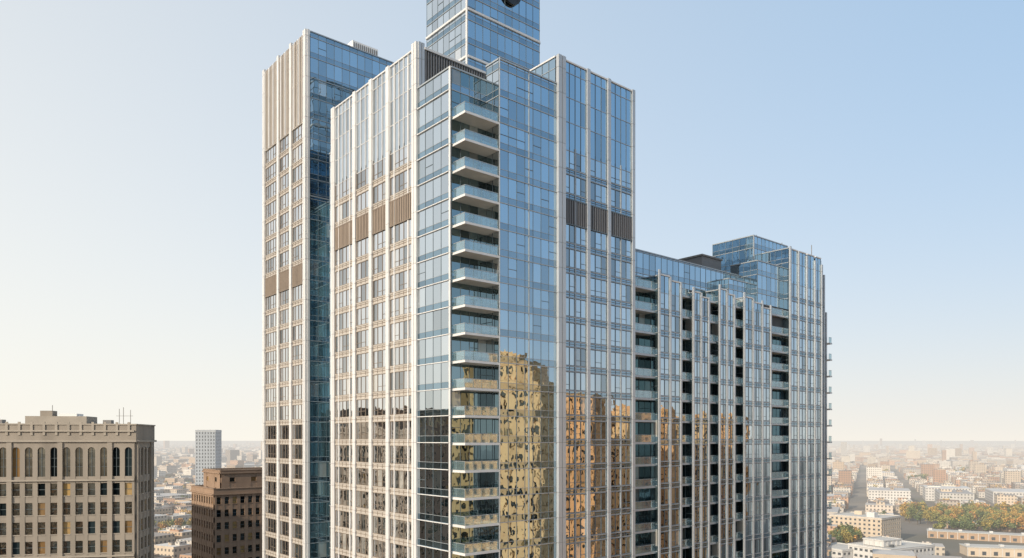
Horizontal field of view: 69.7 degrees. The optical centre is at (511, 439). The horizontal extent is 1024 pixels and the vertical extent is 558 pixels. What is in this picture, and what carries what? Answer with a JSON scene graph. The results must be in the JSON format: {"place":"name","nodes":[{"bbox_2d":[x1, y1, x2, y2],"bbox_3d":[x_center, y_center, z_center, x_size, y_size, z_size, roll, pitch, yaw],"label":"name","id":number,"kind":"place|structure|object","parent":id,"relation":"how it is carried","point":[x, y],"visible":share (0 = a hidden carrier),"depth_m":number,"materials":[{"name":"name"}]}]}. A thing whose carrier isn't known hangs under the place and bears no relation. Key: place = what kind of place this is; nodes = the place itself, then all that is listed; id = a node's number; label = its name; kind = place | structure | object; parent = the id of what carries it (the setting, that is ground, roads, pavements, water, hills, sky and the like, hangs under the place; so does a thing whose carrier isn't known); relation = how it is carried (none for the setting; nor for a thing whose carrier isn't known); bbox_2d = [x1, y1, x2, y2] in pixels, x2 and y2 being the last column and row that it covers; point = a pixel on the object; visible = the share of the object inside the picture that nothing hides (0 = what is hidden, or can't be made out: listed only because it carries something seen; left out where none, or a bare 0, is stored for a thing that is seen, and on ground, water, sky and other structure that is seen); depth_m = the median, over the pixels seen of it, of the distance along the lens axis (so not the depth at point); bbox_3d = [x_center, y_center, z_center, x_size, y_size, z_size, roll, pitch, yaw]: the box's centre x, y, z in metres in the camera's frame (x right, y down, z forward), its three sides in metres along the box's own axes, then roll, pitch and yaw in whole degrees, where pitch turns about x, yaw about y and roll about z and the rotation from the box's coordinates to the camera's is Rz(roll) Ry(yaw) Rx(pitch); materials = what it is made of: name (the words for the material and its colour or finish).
{"place":"outdoors","nodes":[
{"label":"outdoors","id":0,"kind":"place"},
{"bbox_2d":[0,0,1023,440],"label":"sky","id":1,"kind":"structure","parent":0,"point":[885,138],"materials":[{"name":"blue"}]},
{"bbox_2d":[154,441,1023,557],"bbox_3d":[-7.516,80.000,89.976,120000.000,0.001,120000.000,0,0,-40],"label":"ground","id":2,"kind":"structure","parent":0,"point":[912,531],"depth_m":936.95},
{"bbox_2d":[0,411,156,557],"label":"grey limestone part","id":3,"kind":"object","parent":2,"relation":"on","point":[141,432],"visible":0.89,"depth_m":128.30,"materials":[{"name":"beige stone"}]},
{"bbox_2d":[0,405,130,423],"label":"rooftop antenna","id":4,"kind":"object","parent":3,"relation":"attached to","point":[106,421],"visible":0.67,"depth_m":133.42,"materials":[{"name":"grey metal"}]},
{"bbox_2d":[58,414,82,415],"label":"white metal part","id":5,"kind":"object","parent":3,"relation":"on","point":[70,414],"visible":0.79,"depth_m":131.89,"materials":[{"name":"white metal"}]},
{"bbox_2d":[0,447,148,557],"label":"office window glass part","id":6,"kind":"object","parent":3,"relation":"attached to","point":[91,491],"visible":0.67,"depth_m":128.13,"materials":[{"name":"black glass"}]},
{"bbox_2d":[0,447,148,557],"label":"dark frame part","id":7,"kind":"object","parent":3,"relation":"attached to","point":[79,466],"visible":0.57,"depth_m":128.07,"materials":[{"name":"black metal"}]},
{"bbox_2d":[195,430,221,484],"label":"distant highrise","id":8,"kind":"structure","parent":2,"relation":"on","point":[208,448],"depth_m":900.12,"materials":[{"name":"concrete"}]},
{"bbox_2d":[190,467,262,557],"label":"building","id":9,"kind":"structure","parent":2,"relation":"on","point":[243,484],"depth_m":205.13,"materials":[{"name":"brown brick"}]},
{"bbox_2d":[195,476,259,557],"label":"office window glass part","id":10,"kind":"object","parent":9,"relation":"attached to","point":[232,479],"visible":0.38,"depth_m":204.47,"materials":[{"name":"black glass"}]},
{"bbox_2d":[195,497,259,557],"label":"dark frame part","id":11,"kind":"object","parent":9,"relation":"attached to","point":[228,525],"visible":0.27,"depth_m":204.39,"materials":[{"name":"black metal"}]},
{"bbox_2d":[262,0,831,557],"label":"glass skyscraper","id":12,"kind":"structure","parent":2,"relation":"on","point":[488,330],"depth_m":105.85,"materials":[{"name":"glass"}]},
{"bbox_2d":[266,124,410,557],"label":"windows","id":13,"kind":"structure","parent":12,"relation":"in","point":[399,154],"depth_m":107.92,"materials":[{"name":"glass"}]},
{"bbox_2d":[154,462,1023,543],"bbox_3d":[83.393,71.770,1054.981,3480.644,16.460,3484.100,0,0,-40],"label":"autumn trees","id":14,"kind":"object","parent":2,"relation":"on","point":[1004,515],"visible":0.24,"depth_m":686.23,"materials":[{"name":"green plant"}]},
{"bbox_2d":[154,438,1023,557],"bbox_3d":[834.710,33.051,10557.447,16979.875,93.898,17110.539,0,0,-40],"label":"distant city","id":15,"kind":"object","parent":2,"relation":"on","point":[176,461],"visible":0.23,"depth_m":1311.53},
{"bbox_2d":[831,542,853,557],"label":"pale concrete part","id":16,"kind":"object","parent":2,"relation":"on","point":[842,552],"visible":0.37,"depth_m":476.28,"materials":[{"name":"beige concrete"}]},
{"bbox_2d":[829,543,847,548],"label":"flat roof part","id":17,"kind":"structure","parent":16,"relation":"on","point":[839,546],"depth_m":490.82,"materials":[{"name":"grey concrete"}]},
{"bbox_2d":[830,510,900,541],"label":"building","id":18,"kind":"structure","parent":2,"relation":"on","point":[884,526],"depth_m":571.20,"materials":[{"name":"beige concrete"}]},
{"bbox_2d":[835,512,893,517],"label":"flat roof part","id":19,"kind":"structure","parent":18,"relation":"on","point":[863,515],"depth_m":585.01,"materials":[{"name":"white concrete"}]},
{"bbox_2d":[829,511,900,536],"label":"pale concrete part","id":20,"kind":"object","parent":18,"relation":"on","point":[869,515],"visible":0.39,"depth_m":572.72,"materials":[{"name":"white concrete"}]},
{"bbox_2d":[832,517,899,536],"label":"dark opening part","id":21,"kind":"object","parent":18,"relation":"on","point":[873,525],"visible":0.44,"depth_m":572.06,"materials":[{"name":"black glass"}]},
{"bbox_2d":[847,536,934,557],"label":"building","id":22,"kind":"structure","parent":2,"relation":"on","point":[881,543],"depth_m":471.49,"materials":[{"name":"beige concrete"}]},
{"bbox_2d":[855,537,927,548],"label":"flat roof part","id":23,"kind":"structure","parent":22,"relation":"on","point":[906,544],"depth_m":478.50,"materials":[{"name":"grey concrete"}]},
{"bbox_2d":[850,544,933,557],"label":"dark opening part","id":24,"kind":"object","parent":22,"relation":"on","point":[890,545],"visible":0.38,"depth_m":469.80,"materials":[{"name":"black glass"}]},
{"bbox_2d":[927,528,1023,542],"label":"long brick shed","id":25,"kind":"structure","parent":2,"relation":"on","point":[959,534],"depth_m":584.99,"materials":[{"name":"brick"}]},
{"bbox_2d":[945,521,1023,531],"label":"long brick shed","id":26,"kind":"structure","parent":2,"relation":"on","point":[995,529],"depth_m":645.88,"materials":[{"name":"brick"}]},
{"bbox_2d":[959,543,1023,557],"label":"warehouse","id":27,"kind":"structure","parent":2,"relation":"on","point":[991,550],"depth_m":501.94,"materials":[{"name":"concrete"}]}
]}

